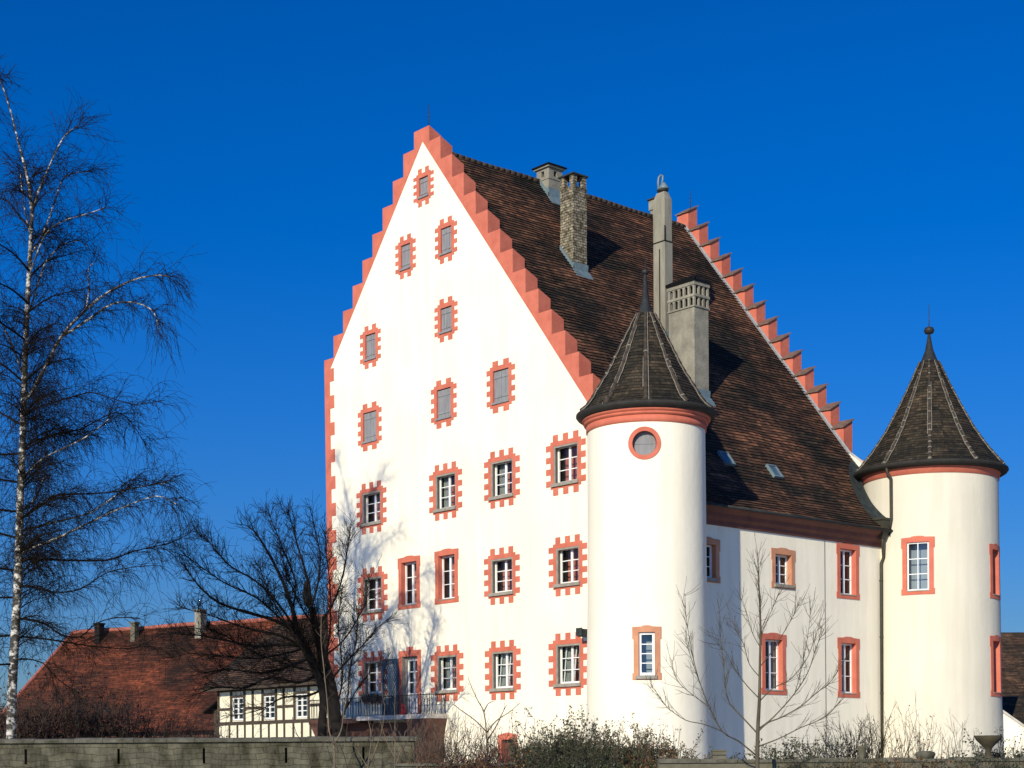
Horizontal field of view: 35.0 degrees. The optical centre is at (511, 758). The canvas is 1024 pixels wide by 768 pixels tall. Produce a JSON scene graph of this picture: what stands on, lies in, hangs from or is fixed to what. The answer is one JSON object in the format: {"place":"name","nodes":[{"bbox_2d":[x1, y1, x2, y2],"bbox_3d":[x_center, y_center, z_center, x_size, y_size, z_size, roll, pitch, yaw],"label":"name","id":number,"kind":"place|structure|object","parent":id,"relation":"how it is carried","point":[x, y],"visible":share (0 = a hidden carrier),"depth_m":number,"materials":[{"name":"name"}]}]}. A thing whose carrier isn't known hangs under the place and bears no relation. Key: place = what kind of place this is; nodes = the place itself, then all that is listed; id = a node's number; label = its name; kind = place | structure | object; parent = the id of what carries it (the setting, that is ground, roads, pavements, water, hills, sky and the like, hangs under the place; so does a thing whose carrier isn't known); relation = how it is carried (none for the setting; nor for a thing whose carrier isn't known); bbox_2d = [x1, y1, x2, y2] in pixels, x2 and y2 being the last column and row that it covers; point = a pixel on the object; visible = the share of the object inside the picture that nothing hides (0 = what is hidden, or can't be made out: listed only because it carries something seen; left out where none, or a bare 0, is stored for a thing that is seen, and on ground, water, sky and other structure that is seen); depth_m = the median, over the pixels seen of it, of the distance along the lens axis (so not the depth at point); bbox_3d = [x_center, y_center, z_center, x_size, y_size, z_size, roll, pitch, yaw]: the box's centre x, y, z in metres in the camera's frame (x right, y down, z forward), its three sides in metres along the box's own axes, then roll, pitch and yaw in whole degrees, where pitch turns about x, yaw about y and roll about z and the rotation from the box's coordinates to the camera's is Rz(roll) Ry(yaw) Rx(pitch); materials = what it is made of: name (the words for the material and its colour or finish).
{"place":"outdoors","nodes":[
{"label":"outdoors","id":0,"kind":"place"},
{"bbox_2d":[0,609,323,738],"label":"barn","id":1,"kind":"structure","parent":0,"point":[153,684],"depth_m":111.38,"materials":[{"name":"red tile"}]},
{"bbox_2d":[203,701,216,737],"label":"shed","id":2,"kind":"structure","parent":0,"point":[210,708],"depth_m":90.85,"materials":[{"name":"brown wood"}]},
{"bbox_2d":[201,616,328,737],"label":"half timbered house","id":3,"kind":"structure","parent":0,"point":[281,720],"depth_m":85.52,"materials":[{"name":"white paint"}]},
{"bbox_2d":[233,697,242,720],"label":"window","id":4,"kind":"structure","parent":3,"relation":"in","point":[238,700],"depth_m":87.48,"materials":[{"name":"white paint"}]},
{"bbox_2d":[264,695,274,719],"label":"window","id":5,"kind":"structure","parent":3,"relation":"in","point":[271,709],"depth_m":85.12,"materials":[{"name":"white paint"}]},
{"bbox_2d":[296,693,306,717],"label":"window","id":6,"kind":"structure","parent":3,"relation":"in","point":[301,706],"depth_m":82.86,"materials":[{"name":"white paint"}]},
{"bbox_2d":[0,0,1023,712],"label":"sky","id":7,"kind":"structure","parent":0,"point":[861,162],"materials":[{"name":"blue"}]},
{"label":"ground","id":8,"kind":"structure","parent":0,"visible":0},
{"bbox_2d":[0,685,88,738],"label":"bush","id":9,"kind":"object","parent":8,"relation":"on","point":[18,733],"visible":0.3,"depth_m":58.10,"materials":[{"name":"brown plant"}]},
{"bbox_2d":[0,659,120,738],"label":"bush","id":10,"kind":"object","parent":8,"relation":"on","point":[70,727],"visible":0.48,"depth_m":59.91,"materials":[{"name":"brown plant"}]},
{"bbox_2d":[29,668,149,738],"bbox_3d":[-16.068,-0.809,61.894,4.795,5.230,4.672,0,0,-28],"label":"bush","id":11,"kind":"object","parent":8,"relation":"on","point":[115,732],"visible":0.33,"depth_m":61.84,"materials":[{"name":"brown plant"}]},
{"bbox_2d":[0,55,223,738],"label":"birch tree","id":12,"kind":"object","parent":8,"relation":"on","point":[30,548],"visible":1,"depth_m":55.49,"materials":[{"name":"brown plant"}]},
{"bbox_2d":[107,693,212,737],"bbox_3d":[-13.874,-0.477,62.806,4.172,4.539,4.100,0,0,30],"label":"bush","id":13,"kind":"object","parent":8,"relation":"on","point":[151,730],"visible":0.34,"depth_m":62.72,"materials":[{"name":"brown plant"}]},
{"bbox_2d":[138,699,266,737],"bbox_3d":[-12.392,-0.301,64.079,5.075,4.168,3.783,0,0,-29],"label":"bush","id":14,"kind":"object","parent":8,"relation":"on","point":[203,728],"visible":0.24,"depth_m":63.82,"materials":[{"name":"brown plant"}]},
{"bbox_2d":[0,736,418,767],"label":"garden wall","id":15,"kind":"structure","parent":8,"relation":"on","point":[254,752],"depth_m":50.00,"materials":[{"name":"stone"}]},
{"bbox_2d":[150,488,407,736],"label":"bare tree","id":16,"kind":"object","parent":8,"relation":"on","point":[305,646],"visible":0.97,"depth_m":66.07,"materials":[{"name":"brown plant"}]},
{"bbox_2d":[291,716,339,767],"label":"sapling","id":17,"kind":"object","parent":8,"relation":"on","point":[306,749],"visible":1,"depth_m":48.13,"materials":[{"name":"brown plant"}]},
{"bbox_2d":[316,602,347,767],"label":"sapling","id":18,"kind":"object","parent":8,"relation":"on","point":[327,711],"visible":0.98,"depth_m":48.48,"materials":[{"name":"brown plant"}]},
{"bbox_2d":[321,718,375,767],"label":"sapling","id":19,"kind":"object","parent":8,"relation":"on","point":[343,745],"visible":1,"depth_m":48.06,"materials":[{"name":"brown plant"}]},
{"bbox_2d":[352,688,384,767],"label":"sapling","id":20,"kind":"object","parent":8,"relation":"on","point":[370,736],"visible":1,"depth_m":48.02,"materials":[{"name":"brown plant"}]},
{"bbox_2d":[309,693,446,762],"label":"balcony","id":21,"kind":"structure","parent":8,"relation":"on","point":[357,726],"depth_m":73.18,"materials":[{"name":"brown paint"}]},
{"bbox_2d":[400,704,405,714],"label":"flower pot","id":22,"kind":"object","parent":21,"relation":"on","point":[403,710],"visible":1,"depth_m":72.35,"materials":[{"name":"red ceramic"}]},
{"bbox_2d":[380,688,406,767],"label":"sapling","id":23,"kind":"object","parent":8,"relation":"on","point":[395,737],"visible":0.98,"depth_m":47.82,"materials":[{"name":"brown plant"}]},
{"bbox_2d":[386,708,429,762],"bbox_3d":[-3.046,0.077,47.618,1.354,3.192,0.786,0,0,0],"label":"sapling","id":24,"kind":"object","parent":8,"relation":"on","point":[409,736],"visible":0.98,"depth_m":47.67,"materials":[{"name":"brown plant"}]},
{"bbox_2d":[351,691,502,767],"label":"bush","id":25,"kind":"object","parent":8,"relation":"on","point":[428,751],"visible":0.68,"depth_m":49.11,"materials":[{"name":"brown plant"}]},
{"bbox_2d":[391,710,516,764],"bbox_3d":[-1.666,0.090,48.908,4.457,3.255,3.933,0,0,13],"label":"bush","id":26,"kind":"object","parent":8,"relation":"on","point":[450,743],"visible":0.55,"depth_m":48.68,"materials":[{"name":"brown plant"}]},
{"bbox_2d":[394,763,515,767],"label":"wall","id":27,"kind":"structure","parent":8,"relation":"on","point":[401,765],"depth_m":46.94,"materials":[{"name":"stone"}]},
{"bbox_2d":[406,748,506,767],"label":"bush","id":28,"kind":"object","parent":8,"relation":"on","point":[458,765],"visible":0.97,"depth_m":45.87,"materials":[{"name":"brown plant"}]},
{"bbox_2d":[448,677,519,752],"bbox_3d":[-0.897,-0.438,50.011,2.321,4.391,0.490,0,0,-8],"label":"sapling","id":29,"kind":"object","parent":8,"relation":"on","point":[498,719],"visible":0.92,"depth_m":50.03,"materials":[{"name":"brown plant"}]},
{"bbox_2d":[438,715,537,765],"bbox_3d":[-0.357,0.209,48.600,3.735,3.002,4.419,0,0,-17],"label":"bush","id":30,"kind":"object","parent":8,"relation":"on","point":[481,751],"visible":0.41,"depth_m":48.41,"materials":[{"name":"brown plant"}]},
{"bbox_2d":[449,741,536,767],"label":"bush","id":31,"kind":"object","parent":8,"relation":"on","point":[488,765],"visible":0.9,"depth_m":45.82,"materials":[{"name":"green plant"}]},
{"bbox_2d":[491,706,558,767],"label":"bush","id":32,"kind":"object","parent":8,"relation":"on","point":[523,734],"visible":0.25,"depth_m":48.19,"materials":[{"name":"brown plant"}]},
{"bbox_2d":[507,709,590,766],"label":"bush","id":33,"kind":"object","parent":8,"relation":"on","point":[540,747],"visible":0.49,"depth_m":47.12,"materials":[{"name":"green plant"}]},
{"bbox_2d":[507,740,598,767],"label":"bush","id":34,"kind":"object","parent":8,"relation":"on","point":[554,764],"visible":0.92,"depth_m":45.64,"materials":[{"name":"green plant"}]},
{"bbox_2d":[537,703,620,767],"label":"bush","id":35,"kind":"object","parent":8,"relation":"on","point":[580,737],"visible":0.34,"depth_m":47.60,"materials":[{"name":"green plant"}]},
{"bbox_2d":[557,739,640,767],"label":"bush","id":36,"kind":"object","parent":8,"relation":"on","point":[597,764],"visible":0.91,"depth_m":45.35,"materials":[{"name":"green plant"}]},
{"bbox_2d":[324,104,892,767],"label":"castle","id":37,"kind":"structure","parent":8,"relation":"on","point":[488,316],"depth_m":70.96,"materials":[{"name":"white paint"}]},
{"bbox_2d":[360,688,378,702],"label":"window box","id":38,"kind":"object","parent":37,"relation":"attached to","point":[370,700],"visible":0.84,"depth_m":74.93,"materials":[{"name":"green plant"}]},
{"bbox_2d":[358,401,381,451],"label":"window","id":39,"kind":"structure","parent":37,"relation":"in","point":[370,419],"depth_m":75.45,"materials":[{"name":"pink paint"}]},
{"bbox_2d":[360,323,380,368],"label":"window","id":40,"kind":"structure","parent":37,"relation":"in","point":[370,346],"depth_m":75.38,"materials":[{"name":"pink paint"}]},
{"bbox_2d":[356,480,386,533],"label":"window","id":41,"kind":"structure","parent":37,"relation":"in","point":[366,505],"depth_m":75.65,"materials":[{"name":"paint"}]},
{"bbox_2d":[357,566,387,620],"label":"window","id":42,"kind":"structure","parent":37,"relation":"in","point":[379,574],"depth_m":75.41,"materials":[{"name":"red stone"}]},
{"bbox_2d":[358,651,387,703],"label":"window","id":43,"kind":"structure","parent":37,"relation":"in","point":[372,684],"depth_m":75.78,"materials":[{"name":"red stone"}]},
{"bbox_2d":[395,233,415,278],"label":"window","id":44,"kind":"structure","parent":37,"relation":"in","point":[405,256],"depth_m":73.34,"materials":[{"name":"red paint"}]},
{"bbox_2d":[398,555,420,609],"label":"window","id":45,"kind":"structure","parent":37,"relation":"in","point":[406,565],"depth_m":73.61,"materials":[{"name":"red paint"}]},
{"bbox_2d":[413,165,433,207],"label":"window","id":46,"kind":"structure","parent":37,"relation":"in","point":[423,186],"depth_m":72.33,"materials":[{"name":"red paint"}]},
{"bbox_2d":[431,377,456,428],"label":"window","id":47,"kind":"structure","parent":37,"relation":"in","point":[444,395],"depth_m":71.33,"materials":[{"name":"grey paint"}]},
{"bbox_2d":[429,461,461,520],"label":"window","id":48,"kind":"structure","parent":37,"relation":"in","point":[441,488],"depth_m":71.61,"materials":[{"name":"red stone"}]},
{"bbox_2d":[434,296,457,342],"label":"window","id":49,"kind":"structure","parent":37,"relation":"in","point":[445,316],"depth_m":71.17,"materials":[{"name":"red paint"}]},
{"bbox_2d":[435,215,456,263],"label":"window","id":50,"kind":"structure","parent":37,"relation":"in","point":[446,232],"depth_m":71.15,"materials":[{"name":"red paint"}]},
{"bbox_2d":[434,548,458,604],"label":"window","id":51,"kind":"structure","parent":37,"relation":"in","point":[443,569],"depth_m":71.61,"materials":[{"name":"pink paint"}]},
{"bbox_2d":[431,644,463,701],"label":"window","id":52,"kind":"structure","parent":37,"relation":"in","point":[443,667],"depth_m":71.52,"materials":[{"name":"red stone"}]},
{"bbox_2d":[486,357,514,413],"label":"window","id":53,"kind":"structure","parent":37,"relation":"in","point":[501,377],"depth_m":68.43,"materials":[{"name":"red paint"}]},
{"bbox_2d":[484,546,519,604],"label":"window","id":54,"kind":"structure","parent":37,"relation":"in","point":[495,571],"depth_m":68.66,"materials":[{"name":"red stone"}]},
{"bbox_2d":[484,447,519,508],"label":"window","id":55,"kind":"structure","parent":37,"relation":"in","point":[497,475],"depth_m":68.70,"materials":[{"name":"red stone"}]},
{"bbox_2d":[485,640,520,699],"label":"window","id":56,"kind":"structure","parent":37,"relation":"in","point":[498,664],"depth_m":68.70,"materials":[{"name":"paint"}]},
{"bbox_2d":[498,732,516,762],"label":"window","id":57,"kind":"structure","parent":37,"relation":"in","point":[510,734],"depth_m":68.48,"materials":[{"name":"red paint"}]},
{"bbox_2d":[546,430,585,495],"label":"window","id":58,"kind":"structure","parent":37,"relation":"in","point":[557,449],"depth_m":65.66,"materials":[{"name":"orange paint"}]},
{"bbox_2d":[548,632,586,695],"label":"window","id":59,"kind":"structure","parent":37,"relation":"in","point":[563,671],"depth_m":65.71,"materials":[{"name":"red stone"}]},
{"bbox_2d":[548,534,586,596],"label":"window","id":60,"kind":"structure","parent":37,"relation":"in","point":[560,560],"depth_m":65.56,"materials":[{"name":"red stone"}]},
{"bbox_2d":[706,537,720,582],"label":"window","id":61,"kind":"structure","parent":37,"relation":"in","point":[713,545],"depth_m":65.14,"materials":[{"name":"orange stone"}]},
{"bbox_2d":[761,633,786,694],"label":"window","id":62,"kind":"structure","parent":37,"relation":"in","point":[773,669],"depth_m":67.81,"materials":[{"name":"pink paint"}]},
{"bbox_2d":[771,548,795,589],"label":"window","id":63,"kind":"structure","parent":37,"relation":"in","point":[783,559],"depth_m":68.16,"materials":[{"name":"orange stone"}]},
{"bbox_2d":[836,543,859,599],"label":"window","id":64,"kind":"structure","parent":37,"relation":"in","point":[848,554],"depth_m":71.10,"materials":[{"name":"pink paint"}]},
{"bbox_2d":[837,637,859,697],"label":"window","id":65,"kind":"structure","parent":37,"relation":"in","point":[848,673],"depth_m":71.12,"materials":[{"name":"pink paint"}]},
{"bbox_2d":[560,717,658,767],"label":"bush","id":66,"kind":"object","parent":8,"relation":"on","point":[604,752],"visible":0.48,"depth_m":46.85,"materials":[{"name":"green plant"}]},
{"bbox_2d":[576,264,716,758],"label":"round tower","id":67,"kind":"structure","parent":8,"relation":"on","point":[646,521],"depth_m":60.54,"materials":[{"name":"white paint"}]},
{"bbox_2d":[627,425,661,460],"bbox_3d":[4.934,-11.730,60.371,1.306,1.323,0.371,0,0,6],"label":"window","id":68,"kind":"structure","parent":67,"relation":"in","point":[649,439],"depth_m":60.31,"materials":[{"name":"pink paint"}]},
{"bbox_2d":[632,625,661,679],"bbox_3d":[5.003,-3.951,60.407,1.082,2.028,0.761,0,0,0],"label":"window","id":69,"kind":"structure","parent":67,"relation":"in","point":[646,638],"depth_m":60.21,"materials":[{"name":"orange stone"}]},
{"bbox_2d":[594,713,703,766],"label":"bush","id":70,"kind":"object","parent":8,"relation":"on","point":[652,744],"visible":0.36,"depth_m":47.33,"materials":[{"name":"green plant"}]},
{"bbox_2d":[611,741,695,767],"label":"bush","id":71,"kind":"object","parent":8,"relation":"on","point":[648,763],"visible":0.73,"depth_m":45.57,"materials":[{"name":"green plant"}]},
{"bbox_2d":[636,737,710,764],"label":"bush","id":72,"kind":"object","parent":8,"relation":"on","point":[675,752],"visible":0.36,"depth_m":46.37,"materials":[{"name":"green plant"}]},
{"bbox_2d":[681,746,743,759],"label":"bush","id":73,"kind":"object","parent":8,"relation":"on","point":[704,755],"visible":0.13,"depth_m":45.43,"materials":[{"name":"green plant"}]},
{"bbox_2d":[637,534,848,767],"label":"young tree","id":74,"kind":"object","parent":8,"relation":"on","point":[757,730],"visible":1,"depth_m":42.47,"materials":[{"name":"brown plant"}]},
{"bbox_2d":[729,748,799,759],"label":"bush","id":75,"kind":"object","parent":8,"relation":"on","point":[759,757],"visible":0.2,"depth_m":45.36,"materials":[{"name":"green plant"}]},
{"bbox_2d":[730,733,844,762],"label":"bush","id":76,"kind":"object","parent":8,"relation":"on","point":[809,754],"visible":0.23,"depth_m":45.41,"materials":[{"name":"brown plant"}]},
{"bbox_2d":[762,752,844,767],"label":"bush","id":77,"kind":"object","parent":8,"relation":"on","point":[798,765],"visible":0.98,"depth_m":43.02,"materials":[{"name":"green plant"}]},
{"bbox_2d":[795,713,881,758],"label":"bush","id":78,"kind":"object","parent":8,"relation":"on","point":[836,749],"visible":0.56,"depth_m":46.29,"materials":[{"name":"brown plant"}]},
{"bbox_2d":[657,757,1023,767],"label":"wall","id":79,"kind":"structure","parent":8,"relation":"on","point":[704,763],"depth_m":44.00,"materials":[{"name":"grey stone"}]},
{"bbox_2d":[711,750,726,758],"bbox_3d":[5.637,-0.118,44.200,0.416,0.260,0.280,0,0,0],"label":"stone trough","id":80,"kind":"object","parent":79,"relation":"on","point":[718,754],"visible":1,"depth_m":44.08,"materials":[{"name":"beige stone"}]},
{"bbox_2d":[857,746,866,757],"bbox_3d":[9.531,-0.192,44.200,0.262,0.349,0.262,0,0,0],"label":"flower pot","id":81,"kind":"object","parent":79,"relation":"on","point":[861,752],"visible":1,"depth_m":44.11,"materials":[{"name":"grey stone"}]},
{"bbox_2d":[915,751,935,758],"bbox_3d":[11.261,-0.112,44.200,0.552,0.218,0.552,0,0,0],"label":"flower pot","id":82,"kind":"object","parent":79,"relation":"on","point":[928,754],"visible":0.94,"depth_m":43.99,"materials":[{"name":"grey stone"}]},
{"bbox_2d":[974,735,1001,757],"bbox_3d":[12.974,-0.330,44.200,0.756,0.625,0.756,0,0,0],"label":"stone bowl","id":83,"kind":"object","parent":79,"relation":"on","point":[988,743],"visible":0.92,"depth_m":44.01,"materials":[{"name":"grey stone"}]},
{"bbox_2d":[816,750,894,767],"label":"bush","id":84,"kind":"object","parent":8,"relation":"on","point":[847,766],"visible":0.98,"depth_m":43.21,"materials":[{"name":"green plant"}]},
{"bbox_2d":[823,698,917,758],"bbox_3d":[10.071,-0.149,46.435,2.614,3.586,2.854,0,0,0],"label":"bush","id":85,"kind":"object","parent":8,"relation":"on","point":[864,741],"visible":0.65,"depth_m":45.86,"materials":[{"name":"brown plant"}]},
{"bbox_2d":[857,700,939,758],"bbox_3d":[10.949,-0.090,46.079,2.676,3.455,2.200,0,0,37],"label":"bush","id":86,"kind":"object","parent":8,"relation":"on","point":[919,740],"visible":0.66,"depth_m":45.90,"materials":[{"name":"brown plant"}]},
{"bbox_2d":[864,740,935,767],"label":"bush","id":87,"kind":"object","parent":8,"relation":"on","point":[900,765],"visible":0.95,"depth_m":43.01,"materials":[{"name":"green plant"}]},
{"bbox_2d":[849,324,1008,761],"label":"round tower","id":88,"kind":"structure","parent":8,"relation":"on","point":[929,471],"depth_m":71.22,"materials":[{"name":"beige paint"}]},
{"bbox_2d":[901,536,934,594],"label":"window","id":89,"kind":"structure","parent":88,"relation":"in","point":[917,557],"depth_m":71.36,"materials":[{"name":"pink paint"}]},
{"bbox_2d":[989,544,1000,599],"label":"window","id":90,"kind":"structure","parent":88,"relation":"in","point":[994,550],"depth_m":72.36,"materials":[{"name":"pink paint"}]},
{"bbox_2d":[990,635,1001,696],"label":"window","id":91,"kind":"structure","parent":88,"relation":"in","point":[995,641],"depth_m":72.29,"materials":[{"name":"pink paint"}]},
{"bbox_2d":[895,712,976,761],"bbox_3d":[12.105,0.078,46.282,2.618,3.102,2.424,0,0,0],"label":"bush","id":92,"kind":"object","parent":8,"relation":"on","point":[952,751],"visible":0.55,"depth_m":46.13,"materials":[{"name":"brown plant"}]},
{"bbox_2d":[921,750,982,767],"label":"bush","id":93,"kind":"object","parent":8,"relation":"on","point":[941,757],"visible":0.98,"depth_m":42.89,"materials":[{"name":"green plant"}]},
{"bbox_2d":[955,730,1016,761],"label":"bush","id":94,"kind":"object","parent":8,"relation":"on","point":[980,752],"visible":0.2,"depth_m":44.98,"materials":[{"name":"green plant"}]},
{"bbox_2d":[963,726,1023,757],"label":"bush","id":95,"kind":"object","parent":8,"relation":"on","point":[1013,749],"visible":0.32,"depth_m":45.60,"materials":[{"name":"brown plant"}]},
{"bbox_2d":[969,745,1023,767],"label":"bush","id":96,"kind":"object","parent":8,"relation":"on","point":[1002,765],"visible":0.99,"depth_m":42.88,"materials":[{"name":"brown plant"}]},
{"bbox_2d":[1001,632,1023,695],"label":"roof","id":97,"kind":"object","parent":8,"relation":"on","point":[1012,652],"depth_m":109.09,"materials":[{"name":"brown tile"}]},
{"bbox_2d":[1002,696,1023,757],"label":"annex","id":98,"kind":"object","parent":8,"relation":"on","point":[1013,712],"visible":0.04,"depth_m":73.00,"materials":[{"name":"white paint"}]}
]}

